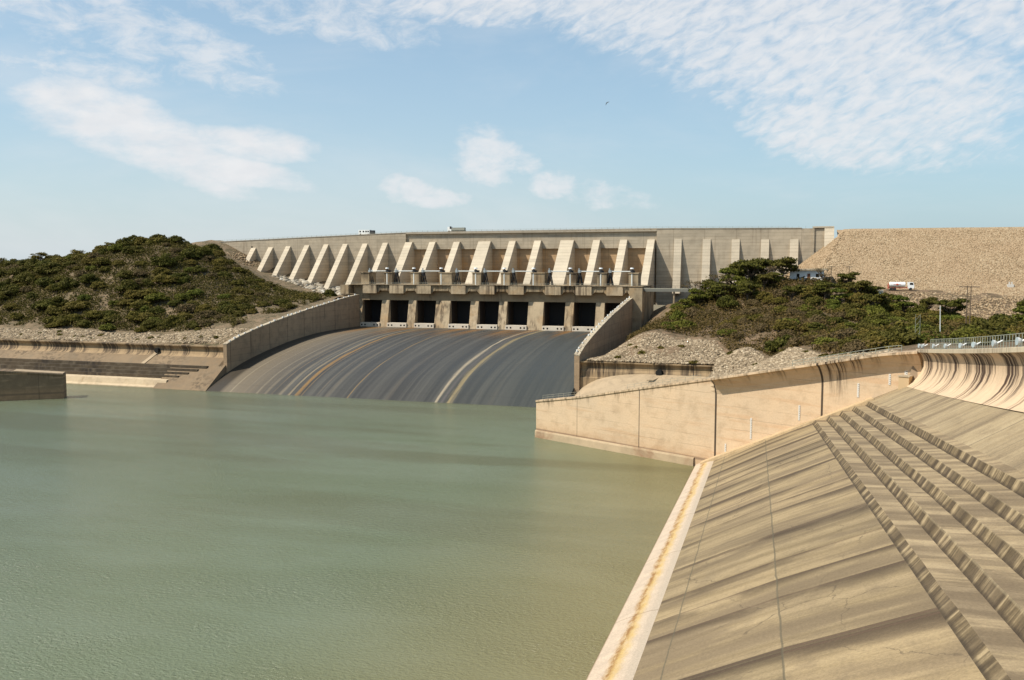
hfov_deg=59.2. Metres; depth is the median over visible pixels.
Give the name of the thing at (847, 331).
dry bush
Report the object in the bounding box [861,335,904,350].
thorn shrub
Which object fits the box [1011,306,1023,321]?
broadleaf tree
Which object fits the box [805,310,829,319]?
dense shrub
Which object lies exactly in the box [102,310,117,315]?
dense shrub
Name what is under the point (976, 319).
dense shrub
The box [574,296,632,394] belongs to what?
chute side wall
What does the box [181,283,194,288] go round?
dry bush
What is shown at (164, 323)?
dense shrub
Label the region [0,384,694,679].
water
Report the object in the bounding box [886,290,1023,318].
rockfill stones
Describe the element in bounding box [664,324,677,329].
leafy bush
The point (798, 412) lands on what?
gauge board
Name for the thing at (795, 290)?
broadleaf tree
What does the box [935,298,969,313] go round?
broadleaf tree
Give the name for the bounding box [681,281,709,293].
bare tree
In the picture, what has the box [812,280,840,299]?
broadleaf tree
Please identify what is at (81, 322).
dense shrub
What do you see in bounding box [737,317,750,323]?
dry bush
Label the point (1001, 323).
dense shrub
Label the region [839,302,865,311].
dense shrub
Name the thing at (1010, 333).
leafy bush
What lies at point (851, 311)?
dense shrub
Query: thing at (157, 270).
thorn shrub
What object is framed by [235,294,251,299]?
thorn shrub
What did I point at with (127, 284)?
dense shrub
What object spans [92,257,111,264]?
thorn shrub
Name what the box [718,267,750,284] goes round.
broadleaf tree
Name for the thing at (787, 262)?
broadleaf tree
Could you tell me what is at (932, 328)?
dense shrub
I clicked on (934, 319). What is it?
thorn shrub
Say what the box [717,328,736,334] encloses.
leafy bush
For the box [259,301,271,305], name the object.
dense shrub
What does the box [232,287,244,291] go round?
thorn shrub
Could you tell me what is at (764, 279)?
broadleaf tree
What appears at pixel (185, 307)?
dry bush
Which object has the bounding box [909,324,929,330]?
leafy bush
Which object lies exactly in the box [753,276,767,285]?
dense shrub
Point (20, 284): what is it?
thorn shrub
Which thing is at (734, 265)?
broadleaf tree
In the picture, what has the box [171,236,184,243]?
acacia tree
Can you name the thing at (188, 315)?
thorn shrub
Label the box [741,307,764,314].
dry bush
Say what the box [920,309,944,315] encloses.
thorn shrub
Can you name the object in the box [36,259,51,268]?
dense shrub
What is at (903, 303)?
broadleaf tree
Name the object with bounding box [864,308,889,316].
leafy bush
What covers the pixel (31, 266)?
dense shrub
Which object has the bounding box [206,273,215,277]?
dry bush
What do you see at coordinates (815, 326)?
dense shrub
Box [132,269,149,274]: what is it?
dry bush
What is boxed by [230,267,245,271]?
thorn shrub
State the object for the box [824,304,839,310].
leafy bush
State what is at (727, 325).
dry bush
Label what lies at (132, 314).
thorn shrub
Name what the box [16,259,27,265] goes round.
dense shrub
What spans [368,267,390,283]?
gate hoist
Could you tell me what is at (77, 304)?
thorn shrub
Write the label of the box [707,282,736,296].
broadleaf tree
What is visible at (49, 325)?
thorn shrub
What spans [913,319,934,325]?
dense shrub
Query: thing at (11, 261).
dense shrub
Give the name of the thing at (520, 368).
spillway chute
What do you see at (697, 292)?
broadleaf tree
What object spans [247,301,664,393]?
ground
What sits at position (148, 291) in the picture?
thorn shrub
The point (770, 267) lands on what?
bare tree
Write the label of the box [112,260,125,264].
thorn shrub
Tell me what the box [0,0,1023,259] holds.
sky
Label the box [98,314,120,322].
thorn shrub
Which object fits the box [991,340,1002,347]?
floodlight
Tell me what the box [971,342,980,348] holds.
floodlight
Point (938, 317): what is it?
leafy bush
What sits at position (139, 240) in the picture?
thorn shrub
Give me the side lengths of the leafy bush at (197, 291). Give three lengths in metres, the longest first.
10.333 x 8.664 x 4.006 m
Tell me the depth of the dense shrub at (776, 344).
268.11 m
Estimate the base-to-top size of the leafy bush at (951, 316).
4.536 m
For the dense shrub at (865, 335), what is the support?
on the hillside at (659, 312)
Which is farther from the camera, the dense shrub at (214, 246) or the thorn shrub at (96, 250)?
the dense shrub at (214, 246)
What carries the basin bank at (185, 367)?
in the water
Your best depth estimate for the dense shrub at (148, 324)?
394.40 m
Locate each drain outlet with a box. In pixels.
[142,348,159,363]
[647,369,662,380]
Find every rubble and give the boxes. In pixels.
[225,250,259,266]
[272,275,344,297]
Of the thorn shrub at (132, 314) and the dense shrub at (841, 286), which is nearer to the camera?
the dense shrub at (841, 286)
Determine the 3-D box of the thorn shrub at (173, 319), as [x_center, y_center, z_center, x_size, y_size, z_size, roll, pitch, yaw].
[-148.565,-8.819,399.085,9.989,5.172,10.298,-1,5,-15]
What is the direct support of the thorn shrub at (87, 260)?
on the hillside at (258, 318)
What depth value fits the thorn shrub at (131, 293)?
422.88 m
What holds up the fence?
on the wave wall at (993, 377)
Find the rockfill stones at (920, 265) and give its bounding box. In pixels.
[784,229,1023,296]
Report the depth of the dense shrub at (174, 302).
416.18 m
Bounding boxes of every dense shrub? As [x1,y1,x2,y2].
[0,270,7,275]
[0,282,6,288]
[0,284,21,294]
[3,278,14,284]
[4,258,18,265]
[6,267,30,275]
[12,271,35,282]
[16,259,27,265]
[24,258,40,266]
[26,261,39,269]
[26,292,38,297]
[30,299,60,309]
[32,262,62,273]
[34,277,55,285]
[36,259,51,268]
[49,282,66,290]
[50,296,67,304]
[57,277,79,287]
[62,261,75,266]
[76,319,93,325]
[79,273,101,283]
[98,248,107,253]
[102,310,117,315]
[114,279,138,291]
[115,237,133,246]
[116,270,135,277]
[122,246,134,253]
[123,235,140,245]
[127,246,144,251]
[140,279,155,285]
[140,319,156,328]
[148,306,164,313]
[149,252,181,266]
[156,319,175,328]
[166,300,184,305]
[168,235,184,242]
[171,272,191,279]
[179,247,201,257]
[184,320,199,328]
[191,265,206,272]
[195,246,213,255]
[204,243,222,249]
[216,271,233,276]
[217,301,234,305]
[221,303,237,312]
[233,310,244,315]
[238,303,255,309]
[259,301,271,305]
[272,299,291,304]
[279,303,295,307]
[324,289,336,296]
[681,294,706,304]
[701,290,719,299]
[716,295,740,308]
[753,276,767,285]
[764,334,791,351]
[802,295,824,306]
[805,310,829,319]
[807,322,828,331]
[827,317,848,324]
[835,281,847,288]
[838,335,863,345]
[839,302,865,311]
[845,308,866,318]
[852,320,878,328]
[859,329,881,337]
[861,312,898,324]
[877,325,920,344]
[904,312,915,321]
[906,304,928,313]
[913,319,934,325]
[918,326,948,334]
[938,324,957,329]
[958,317,989,327]
[963,320,1007,340]
[986,313,1012,321]
[989,317,1015,329]
[1010,320,1019,325]
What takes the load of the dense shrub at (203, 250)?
on the hillside at (258, 318)
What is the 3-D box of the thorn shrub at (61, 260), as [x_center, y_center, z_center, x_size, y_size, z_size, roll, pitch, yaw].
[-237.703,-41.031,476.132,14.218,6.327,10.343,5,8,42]
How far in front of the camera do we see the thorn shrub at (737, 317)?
335.90 m
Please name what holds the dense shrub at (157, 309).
on the hillside at (258, 318)
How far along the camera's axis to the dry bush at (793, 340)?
244.23 m
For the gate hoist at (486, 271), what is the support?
attached to the gate headworks
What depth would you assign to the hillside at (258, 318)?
429.16 m
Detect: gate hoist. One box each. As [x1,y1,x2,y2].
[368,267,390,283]
[394,268,417,283]
[421,268,444,284]
[454,268,479,284]
[482,268,507,284]
[511,268,536,284]
[547,268,573,284]
[577,268,603,285]
[607,268,634,285]
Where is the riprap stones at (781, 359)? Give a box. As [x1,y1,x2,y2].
[587,332,896,378]
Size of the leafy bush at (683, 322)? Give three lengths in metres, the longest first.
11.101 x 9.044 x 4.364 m
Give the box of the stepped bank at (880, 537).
[586,386,1023,679]
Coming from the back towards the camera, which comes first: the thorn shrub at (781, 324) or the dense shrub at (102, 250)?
the dense shrub at (102, 250)
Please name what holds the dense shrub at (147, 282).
on the hillside at (258, 318)
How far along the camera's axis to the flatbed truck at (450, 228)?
487.32 m
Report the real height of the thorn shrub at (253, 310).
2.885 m
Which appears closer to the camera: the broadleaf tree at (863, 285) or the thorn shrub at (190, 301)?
the broadleaf tree at (863, 285)
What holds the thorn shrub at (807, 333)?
on the hillside at (659, 312)
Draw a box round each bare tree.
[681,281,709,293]
[705,273,736,290]
[754,265,781,276]
[812,268,830,279]
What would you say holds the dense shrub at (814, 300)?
on the hillside at (659, 312)
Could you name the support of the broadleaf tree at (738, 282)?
on the hillside at (659, 312)
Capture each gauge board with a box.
[750,418,751,438]
[798,405,799,419]
[857,383,859,396]
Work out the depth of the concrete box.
178.21 m
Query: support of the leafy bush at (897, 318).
on the hillside at (659, 312)
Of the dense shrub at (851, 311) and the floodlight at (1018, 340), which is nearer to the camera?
the floodlight at (1018, 340)
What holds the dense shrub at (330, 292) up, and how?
on the hillside at (258, 318)
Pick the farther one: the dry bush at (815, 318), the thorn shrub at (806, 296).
the thorn shrub at (806, 296)
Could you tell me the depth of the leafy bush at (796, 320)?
314.81 m
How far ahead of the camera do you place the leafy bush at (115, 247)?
470.23 m
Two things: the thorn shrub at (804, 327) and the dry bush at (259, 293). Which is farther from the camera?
the dry bush at (259, 293)
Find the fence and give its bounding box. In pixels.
[930,333,1022,348]
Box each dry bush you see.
[5,264,19,269]
[19,285,32,291]
[73,270,87,276]
[87,252,101,257]
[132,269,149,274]
[134,278,143,283]
[169,247,181,251]
[169,252,177,257]
[175,303,196,311]
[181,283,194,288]
[192,310,220,317]
[196,318,214,326]
[200,255,215,259]
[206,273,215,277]
[214,313,225,318]
[254,292,266,295]
[682,306,702,315]
[719,322,734,329]
[728,332,743,337]
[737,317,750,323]
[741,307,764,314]
[743,299,761,304]
[752,323,771,330]
[759,315,776,320]
[772,289,790,297]
[776,329,796,336]
[782,299,804,306]
[782,307,801,315]
[786,335,808,345]
[801,314,828,324]
[806,334,824,342]
[825,341,838,348]
[830,327,857,338]
[833,311,847,317]
[842,339,872,351]
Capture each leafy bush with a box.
[77,294,91,299]
[84,265,97,269]
[98,323,115,330]
[107,243,123,250]
[108,300,118,304]
[139,305,148,311]
[144,292,170,301]
[174,293,192,299]
[176,276,188,282]
[184,267,193,270]
[186,288,203,294]
[217,293,230,298]
[661,321,679,327]
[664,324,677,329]
[669,309,686,319]
[670,303,680,308]
[675,319,695,327]
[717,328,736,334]
[761,280,780,286]
[782,318,800,325]
[797,304,815,311]
[811,336,839,345]
[824,298,841,305]
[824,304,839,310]
[864,304,888,312]
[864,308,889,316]
[886,316,907,321]
[890,303,904,309]
[905,334,925,342]
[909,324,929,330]
[921,331,948,342]
[928,315,945,321]
[941,314,963,319]
[947,325,988,344]
[1005,330,1014,340]
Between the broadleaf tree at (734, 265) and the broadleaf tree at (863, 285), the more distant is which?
the broadleaf tree at (734, 265)
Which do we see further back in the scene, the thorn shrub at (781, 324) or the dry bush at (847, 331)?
the thorn shrub at (781, 324)
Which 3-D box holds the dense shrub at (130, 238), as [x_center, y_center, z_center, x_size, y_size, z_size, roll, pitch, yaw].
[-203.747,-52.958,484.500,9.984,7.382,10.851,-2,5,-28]
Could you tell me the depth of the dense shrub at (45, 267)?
464.68 m
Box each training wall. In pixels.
[0,369,66,400]
[535,350,922,465]
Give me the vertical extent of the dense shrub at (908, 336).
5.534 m
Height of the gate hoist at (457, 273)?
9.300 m
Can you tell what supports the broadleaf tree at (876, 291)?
on the hillside at (659, 312)
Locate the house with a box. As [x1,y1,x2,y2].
[790,269,826,280]
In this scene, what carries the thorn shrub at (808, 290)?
on the hillside at (659, 312)
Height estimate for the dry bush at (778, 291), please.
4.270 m
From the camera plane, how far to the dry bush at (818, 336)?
242.34 m
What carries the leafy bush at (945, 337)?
on the hillside at (659, 312)
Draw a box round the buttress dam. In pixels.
[217,226,833,304]
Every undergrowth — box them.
[0,241,331,331]
[626,275,1023,355]
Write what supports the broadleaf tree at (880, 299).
on the hillside at (659, 312)
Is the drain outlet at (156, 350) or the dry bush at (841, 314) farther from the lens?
the drain outlet at (156, 350)
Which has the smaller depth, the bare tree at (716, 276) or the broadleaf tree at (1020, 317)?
the broadleaf tree at (1020, 317)
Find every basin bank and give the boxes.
[0,339,225,390]
[574,360,714,395]
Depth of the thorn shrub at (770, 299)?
350.04 m
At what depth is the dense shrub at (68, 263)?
467.26 m
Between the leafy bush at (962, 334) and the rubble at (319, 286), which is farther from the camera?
the rubble at (319, 286)
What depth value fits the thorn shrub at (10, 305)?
434.31 m
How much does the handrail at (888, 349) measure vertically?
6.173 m
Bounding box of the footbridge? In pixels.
[644,285,700,303]
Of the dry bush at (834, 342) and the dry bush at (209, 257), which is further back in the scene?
the dry bush at (209, 257)
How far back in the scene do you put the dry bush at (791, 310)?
327.73 m
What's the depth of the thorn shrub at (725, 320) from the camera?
331.72 m
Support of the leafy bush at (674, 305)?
on the hillside at (659, 312)
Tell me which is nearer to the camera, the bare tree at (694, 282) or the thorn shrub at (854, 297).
the thorn shrub at (854, 297)
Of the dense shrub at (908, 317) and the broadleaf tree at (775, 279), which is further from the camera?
the broadleaf tree at (775, 279)
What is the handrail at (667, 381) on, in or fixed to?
on the training wall at (692, 423)
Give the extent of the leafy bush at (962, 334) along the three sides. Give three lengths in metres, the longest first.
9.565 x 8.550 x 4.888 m
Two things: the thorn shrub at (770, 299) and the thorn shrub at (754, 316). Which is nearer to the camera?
the thorn shrub at (754, 316)
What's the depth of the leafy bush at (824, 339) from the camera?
230.55 m
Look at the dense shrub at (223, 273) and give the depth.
451.06 m
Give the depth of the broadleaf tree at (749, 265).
376.30 m
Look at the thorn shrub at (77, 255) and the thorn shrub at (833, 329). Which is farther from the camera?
the thorn shrub at (77, 255)
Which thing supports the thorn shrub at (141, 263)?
on the hillside at (258, 318)
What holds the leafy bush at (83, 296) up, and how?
on the hillside at (258, 318)
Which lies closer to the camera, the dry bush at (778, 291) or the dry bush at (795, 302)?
the dry bush at (795, 302)
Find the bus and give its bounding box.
[358,230,374,234]
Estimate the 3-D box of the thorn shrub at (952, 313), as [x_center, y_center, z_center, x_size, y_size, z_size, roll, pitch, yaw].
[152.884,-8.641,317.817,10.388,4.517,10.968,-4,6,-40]
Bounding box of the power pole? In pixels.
[959,286,979,323]
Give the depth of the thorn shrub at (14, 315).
421.93 m
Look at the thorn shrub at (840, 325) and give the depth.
296.18 m
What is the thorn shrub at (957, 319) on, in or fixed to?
on the hillside at (659, 312)
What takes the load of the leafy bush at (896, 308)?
on the hillside at (659, 312)
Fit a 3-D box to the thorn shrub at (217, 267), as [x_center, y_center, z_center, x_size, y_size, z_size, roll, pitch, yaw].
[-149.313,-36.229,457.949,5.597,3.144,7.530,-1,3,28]
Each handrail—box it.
[630,375,697,386]
[792,345,901,365]
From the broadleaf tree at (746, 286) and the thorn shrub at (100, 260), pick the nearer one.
the broadleaf tree at (746, 286)
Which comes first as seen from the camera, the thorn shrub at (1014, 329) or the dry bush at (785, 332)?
the thorn shrub at (1014, 329)
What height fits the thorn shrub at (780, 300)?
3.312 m
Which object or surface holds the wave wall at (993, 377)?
on the stepped bank at (880, 537)
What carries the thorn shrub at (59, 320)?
on the hillside at (258, 318)
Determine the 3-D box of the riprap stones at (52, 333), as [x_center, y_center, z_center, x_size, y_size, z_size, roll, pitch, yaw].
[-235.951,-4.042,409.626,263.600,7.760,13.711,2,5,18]
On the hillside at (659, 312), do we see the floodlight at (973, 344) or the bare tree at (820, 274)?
the bare tree at (820, 274)
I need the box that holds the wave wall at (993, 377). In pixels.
[907,347,1023,411]
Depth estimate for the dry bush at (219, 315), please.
398.13 m
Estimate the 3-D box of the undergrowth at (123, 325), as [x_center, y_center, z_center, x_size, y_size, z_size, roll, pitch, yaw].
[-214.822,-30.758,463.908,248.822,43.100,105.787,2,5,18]
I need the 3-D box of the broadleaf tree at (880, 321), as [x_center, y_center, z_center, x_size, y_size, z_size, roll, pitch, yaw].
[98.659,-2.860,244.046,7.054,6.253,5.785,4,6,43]
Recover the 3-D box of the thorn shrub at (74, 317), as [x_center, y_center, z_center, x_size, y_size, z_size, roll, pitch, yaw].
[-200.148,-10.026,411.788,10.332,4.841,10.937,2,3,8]
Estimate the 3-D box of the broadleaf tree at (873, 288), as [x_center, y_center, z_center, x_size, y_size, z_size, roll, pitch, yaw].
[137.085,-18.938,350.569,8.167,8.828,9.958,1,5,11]
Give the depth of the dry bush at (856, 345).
210.51 m
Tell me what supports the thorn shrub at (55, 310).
on the hillside at (258, 318)
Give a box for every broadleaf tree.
[679,298,695,307]
[688,288,710,302]
[698,279,724,290]
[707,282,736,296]
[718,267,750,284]
[727,259,752,276]
[730,279,742,289]
[735,280,762,300]
[736,257,770,279]
[747,257,775,273]
[757,272,776,290]
[766,256,800,280]
[770,272,784,282]
[781,284,806,300]
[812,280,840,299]
[830,287,851,300]
[836,271,859,282]
[841,280,873,292]
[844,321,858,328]
[856,280,876,293]
[858,292,891,305]
[867,318,892,325]
[868,285,885,295]
[886,294,904,303]
[892,295,917,312]
[919,296,938,308]
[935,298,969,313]
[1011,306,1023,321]
[1013,299,1023,313]
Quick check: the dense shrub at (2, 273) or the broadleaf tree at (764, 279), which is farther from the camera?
the dense shrub at (2, 273)
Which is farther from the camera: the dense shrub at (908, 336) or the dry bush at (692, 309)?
the dry bush at (692, 309)
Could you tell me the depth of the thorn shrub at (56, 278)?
453.24 m
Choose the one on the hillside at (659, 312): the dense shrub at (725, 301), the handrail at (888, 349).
the dense shrub at (725, 301)
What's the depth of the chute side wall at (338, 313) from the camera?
398.69 m
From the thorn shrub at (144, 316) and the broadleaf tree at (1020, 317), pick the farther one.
the thorn shrub at (144, 316)
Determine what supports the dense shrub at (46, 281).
on the hillside at (258, 318)
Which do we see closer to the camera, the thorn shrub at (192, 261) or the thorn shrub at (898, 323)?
the thorn shrub at (898, 323)
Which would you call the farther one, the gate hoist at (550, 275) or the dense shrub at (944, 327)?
the gate hoist at (550, 275)
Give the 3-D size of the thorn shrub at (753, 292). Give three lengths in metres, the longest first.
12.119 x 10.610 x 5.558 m
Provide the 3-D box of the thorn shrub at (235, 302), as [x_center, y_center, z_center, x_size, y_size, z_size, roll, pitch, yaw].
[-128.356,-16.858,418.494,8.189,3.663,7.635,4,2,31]
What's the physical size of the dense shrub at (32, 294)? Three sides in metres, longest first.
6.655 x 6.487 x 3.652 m
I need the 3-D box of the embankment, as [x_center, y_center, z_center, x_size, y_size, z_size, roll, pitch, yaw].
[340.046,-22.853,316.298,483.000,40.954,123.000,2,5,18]
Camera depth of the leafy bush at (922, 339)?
208.36 m
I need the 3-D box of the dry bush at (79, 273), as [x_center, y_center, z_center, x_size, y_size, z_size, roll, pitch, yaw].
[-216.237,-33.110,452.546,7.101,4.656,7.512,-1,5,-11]
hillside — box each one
[0,240,353,345]
[583,281,1023,368]
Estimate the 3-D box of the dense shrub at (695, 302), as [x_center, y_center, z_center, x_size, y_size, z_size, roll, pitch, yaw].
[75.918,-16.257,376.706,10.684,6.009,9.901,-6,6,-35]
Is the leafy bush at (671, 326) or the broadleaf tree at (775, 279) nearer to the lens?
the leafy bush at (671, 326)
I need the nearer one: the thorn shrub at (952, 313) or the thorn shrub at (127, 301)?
the thorn shrub at (952, 313)
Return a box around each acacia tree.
[28,252,48,259]
[70,249,84,254]
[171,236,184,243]
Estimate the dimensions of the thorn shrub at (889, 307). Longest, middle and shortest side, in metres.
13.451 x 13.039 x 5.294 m
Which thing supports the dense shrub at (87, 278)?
on the hillside at (258, 318)
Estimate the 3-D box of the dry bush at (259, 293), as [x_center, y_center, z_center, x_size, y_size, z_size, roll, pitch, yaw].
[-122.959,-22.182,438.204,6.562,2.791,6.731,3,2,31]
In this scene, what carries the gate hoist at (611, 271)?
attached to the gate headworks
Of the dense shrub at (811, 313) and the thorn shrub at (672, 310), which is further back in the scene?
the thorn shrub at (672, 310)
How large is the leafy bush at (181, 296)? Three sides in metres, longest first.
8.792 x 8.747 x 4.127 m
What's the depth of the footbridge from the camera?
407.77 m
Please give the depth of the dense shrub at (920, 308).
322.81 m
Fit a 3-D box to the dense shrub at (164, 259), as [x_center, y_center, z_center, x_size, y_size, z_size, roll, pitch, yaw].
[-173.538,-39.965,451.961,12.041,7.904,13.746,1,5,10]
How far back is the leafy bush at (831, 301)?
335.69 m
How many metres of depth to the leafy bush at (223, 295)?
425.30 m
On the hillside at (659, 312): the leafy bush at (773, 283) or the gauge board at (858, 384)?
the leafy bush at (773, 283)
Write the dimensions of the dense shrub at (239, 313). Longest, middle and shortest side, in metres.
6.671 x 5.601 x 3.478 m
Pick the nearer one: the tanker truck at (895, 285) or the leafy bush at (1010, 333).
the leafy bush at (1010, 333)
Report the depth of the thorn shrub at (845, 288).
357.95 m
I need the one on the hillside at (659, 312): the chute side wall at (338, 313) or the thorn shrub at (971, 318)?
the thorn shrub at (971, 318)
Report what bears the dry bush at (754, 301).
on the hillside at (659, 312)
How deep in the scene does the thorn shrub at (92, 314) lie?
410.55 m
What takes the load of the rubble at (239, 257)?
on the hillside at (258, 318)
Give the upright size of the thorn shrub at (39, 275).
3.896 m
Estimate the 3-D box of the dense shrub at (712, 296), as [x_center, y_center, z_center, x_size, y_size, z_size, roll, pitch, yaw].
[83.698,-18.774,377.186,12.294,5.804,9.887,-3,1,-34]
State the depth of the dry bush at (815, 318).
311.43 m
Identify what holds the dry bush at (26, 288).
on the hillside at (258, 318)
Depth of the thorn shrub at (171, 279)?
433.95 m
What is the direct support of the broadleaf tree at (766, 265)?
on the hillside at (659, 312)
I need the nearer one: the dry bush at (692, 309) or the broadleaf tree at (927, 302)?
the broadleaf tree at (927, 302)
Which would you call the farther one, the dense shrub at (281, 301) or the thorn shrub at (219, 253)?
the thorn shrub at (219, 253)
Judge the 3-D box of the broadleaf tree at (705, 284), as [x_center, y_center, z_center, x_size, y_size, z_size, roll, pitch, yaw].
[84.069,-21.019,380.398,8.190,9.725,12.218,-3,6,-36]
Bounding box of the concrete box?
[898,374,912,389]
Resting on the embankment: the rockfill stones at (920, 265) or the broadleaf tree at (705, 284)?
the rockfill stones at (920, 265)
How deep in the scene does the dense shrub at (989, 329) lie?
199.30 m
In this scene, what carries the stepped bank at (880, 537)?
on the ground
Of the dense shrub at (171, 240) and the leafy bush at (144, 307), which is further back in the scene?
the dense shrub at (171, 240)
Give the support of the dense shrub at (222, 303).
on the hillside at (258, 318)
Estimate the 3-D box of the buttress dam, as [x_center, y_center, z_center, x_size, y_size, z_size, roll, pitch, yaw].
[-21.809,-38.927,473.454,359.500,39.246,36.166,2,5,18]
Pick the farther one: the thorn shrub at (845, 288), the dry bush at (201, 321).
the dry bush at (201, 321)
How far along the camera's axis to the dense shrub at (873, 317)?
295.28 m
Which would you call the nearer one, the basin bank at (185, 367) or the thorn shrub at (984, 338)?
the thorn shrub at (984, 338)
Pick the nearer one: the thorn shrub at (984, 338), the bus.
the thorn shrub at (984, 338)
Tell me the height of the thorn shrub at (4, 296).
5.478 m
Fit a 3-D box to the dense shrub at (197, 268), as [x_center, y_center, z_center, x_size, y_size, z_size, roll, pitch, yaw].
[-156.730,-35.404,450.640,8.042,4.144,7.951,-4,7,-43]
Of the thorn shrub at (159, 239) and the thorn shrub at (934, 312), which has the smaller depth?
the thorn shrub at (934, 312)
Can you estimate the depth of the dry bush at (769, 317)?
326.71 m
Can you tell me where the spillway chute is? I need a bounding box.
[207,326,589,406]
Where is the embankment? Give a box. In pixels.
[785,227,1023,295]
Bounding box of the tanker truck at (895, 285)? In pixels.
[887,282,913,289]
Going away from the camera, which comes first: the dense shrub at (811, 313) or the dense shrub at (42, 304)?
the dense shrub at (811, 313)
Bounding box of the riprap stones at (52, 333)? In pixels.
[0,327,246,343]
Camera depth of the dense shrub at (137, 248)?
465.42 m
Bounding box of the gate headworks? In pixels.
[340,272,653,333]
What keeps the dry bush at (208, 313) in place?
on the hillside at (258, 318)
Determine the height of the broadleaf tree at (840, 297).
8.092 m
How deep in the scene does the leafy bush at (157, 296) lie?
419.04 m
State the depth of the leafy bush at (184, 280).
437.04 m
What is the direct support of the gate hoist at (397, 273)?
attached to the gate headworks
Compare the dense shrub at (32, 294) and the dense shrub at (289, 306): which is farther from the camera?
the dense shrub at (32, 294)
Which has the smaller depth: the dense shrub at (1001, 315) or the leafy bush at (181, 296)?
the dense shrub at (1001, 315)
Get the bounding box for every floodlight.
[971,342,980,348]
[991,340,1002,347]
[1015,337,1023,346]
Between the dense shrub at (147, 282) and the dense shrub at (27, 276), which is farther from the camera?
the dense shrub at (27, 276)
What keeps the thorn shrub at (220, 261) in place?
on the hillside at (258, 318)
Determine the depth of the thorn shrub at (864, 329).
237.17 m
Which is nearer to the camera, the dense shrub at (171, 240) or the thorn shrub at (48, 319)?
the thorn shrub at (48, 319)
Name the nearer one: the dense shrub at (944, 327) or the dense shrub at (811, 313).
the dense shrub at (944, 327)
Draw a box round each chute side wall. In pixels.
[223,294,359,372]
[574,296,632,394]
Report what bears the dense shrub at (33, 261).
on the hillside at (258, 318)
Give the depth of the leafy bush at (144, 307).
412.87 m
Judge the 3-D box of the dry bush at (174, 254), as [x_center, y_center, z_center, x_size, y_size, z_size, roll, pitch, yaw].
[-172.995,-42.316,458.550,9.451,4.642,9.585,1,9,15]
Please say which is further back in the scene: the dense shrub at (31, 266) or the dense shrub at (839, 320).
the dense shrub at (31, 266)
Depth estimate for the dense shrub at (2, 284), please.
458.04 m
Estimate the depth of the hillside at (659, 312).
325.11 m
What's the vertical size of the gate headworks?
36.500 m
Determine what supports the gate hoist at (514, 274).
attached to the gate headworks
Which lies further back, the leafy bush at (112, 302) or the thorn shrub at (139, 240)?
the thorn shrub at (139, 240)
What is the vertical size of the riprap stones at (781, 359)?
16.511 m
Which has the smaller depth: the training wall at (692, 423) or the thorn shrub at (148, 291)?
the training wall at (692, 423)
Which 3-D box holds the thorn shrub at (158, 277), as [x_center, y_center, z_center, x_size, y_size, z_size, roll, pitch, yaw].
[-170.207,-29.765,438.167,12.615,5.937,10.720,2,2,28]
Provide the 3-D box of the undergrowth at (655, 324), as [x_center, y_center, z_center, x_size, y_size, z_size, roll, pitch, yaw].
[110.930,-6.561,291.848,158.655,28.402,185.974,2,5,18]
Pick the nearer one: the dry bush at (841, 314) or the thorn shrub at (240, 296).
the dry bush at (841, 314)
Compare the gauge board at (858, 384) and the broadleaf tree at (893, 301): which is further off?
the broadleaf tree at (893, 301)
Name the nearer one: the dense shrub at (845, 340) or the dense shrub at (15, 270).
the dense shrub at (845, 340)
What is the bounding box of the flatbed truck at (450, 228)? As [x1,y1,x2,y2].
[447,226,465,230]
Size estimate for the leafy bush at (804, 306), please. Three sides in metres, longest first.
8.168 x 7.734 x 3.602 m
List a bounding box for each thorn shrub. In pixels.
[0,292,10,298]
[3,303,22,308]
[9,312,24,318]
[15,282,28,286]
[34,273,48,278]
[42,315,55,323]
[44,305,64,314]
[44,322,60,327]
[51,256,68,265]
[51,315,71,325]
[52,275,65,280]
[61,300,90,309]
[64,313,82,320]
[70,253,89,258]
[81,257,94,263]
[83,310,104,317]
[90,281,108,287]
[91,248,99,252]
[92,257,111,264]
[93,245,106,249]
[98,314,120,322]
[99,266,110,270]
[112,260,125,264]
[116,298,136,304]
[122,289,144,297]
[124,310,142,319]
[128,299,153,307]
[132,260,149,265]
[132,312,159,320]
[134,236,147,244]
[134,326,146,331]
[135,288,157,296]
[145,235,169,243]
[150,267,171,273]
[151,273,170,283]
[162,275,179,283]
[165,315,187,324]
[177,312,192,317]
[183,259,197,263]
[186,300,198,304]
[194,304,211,311]
[211,258,230,265]
[211,266,224,270]
[212,250,225,255]
[229,279,244,284]
[229,300,241,304]
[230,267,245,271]
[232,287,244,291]
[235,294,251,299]
[246,308,257,312]
[665,306,693,315]
[718,319,736,325]
[731,288,758,295]
[732,315,751,320]
[748,314,763,319]
[753,291,774,299]
[762,297,776,302]
[771,318,797,329]
[772,305,786,312]
[774,297,788,303]
[799,294,813,299]
[799,322,818,329]
[800,284,830,295]
[800,331,819,335]
[826,326,845,332]
[834,322,851,327]
[842,286,857,292]
[843,292,871,304]
[860,325,888,331]
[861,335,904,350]
[862,328,888,339]
[865,301,894,311]
[890,310,910,316]
[893,320,914,326]
[912,313,942,324]
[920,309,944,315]
[943,310,960,317]
[946,317,965,324]
[964,315,985,320]
[968,332,998,344]
[1005,325,1023,335]
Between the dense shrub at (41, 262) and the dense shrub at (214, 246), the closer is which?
the dense shrub at (41, 262)
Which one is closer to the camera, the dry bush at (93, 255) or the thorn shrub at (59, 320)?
the thorn shrub at (59, 320)
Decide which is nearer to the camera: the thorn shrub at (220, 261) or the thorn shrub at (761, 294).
the thorn shrub at (761, 294)

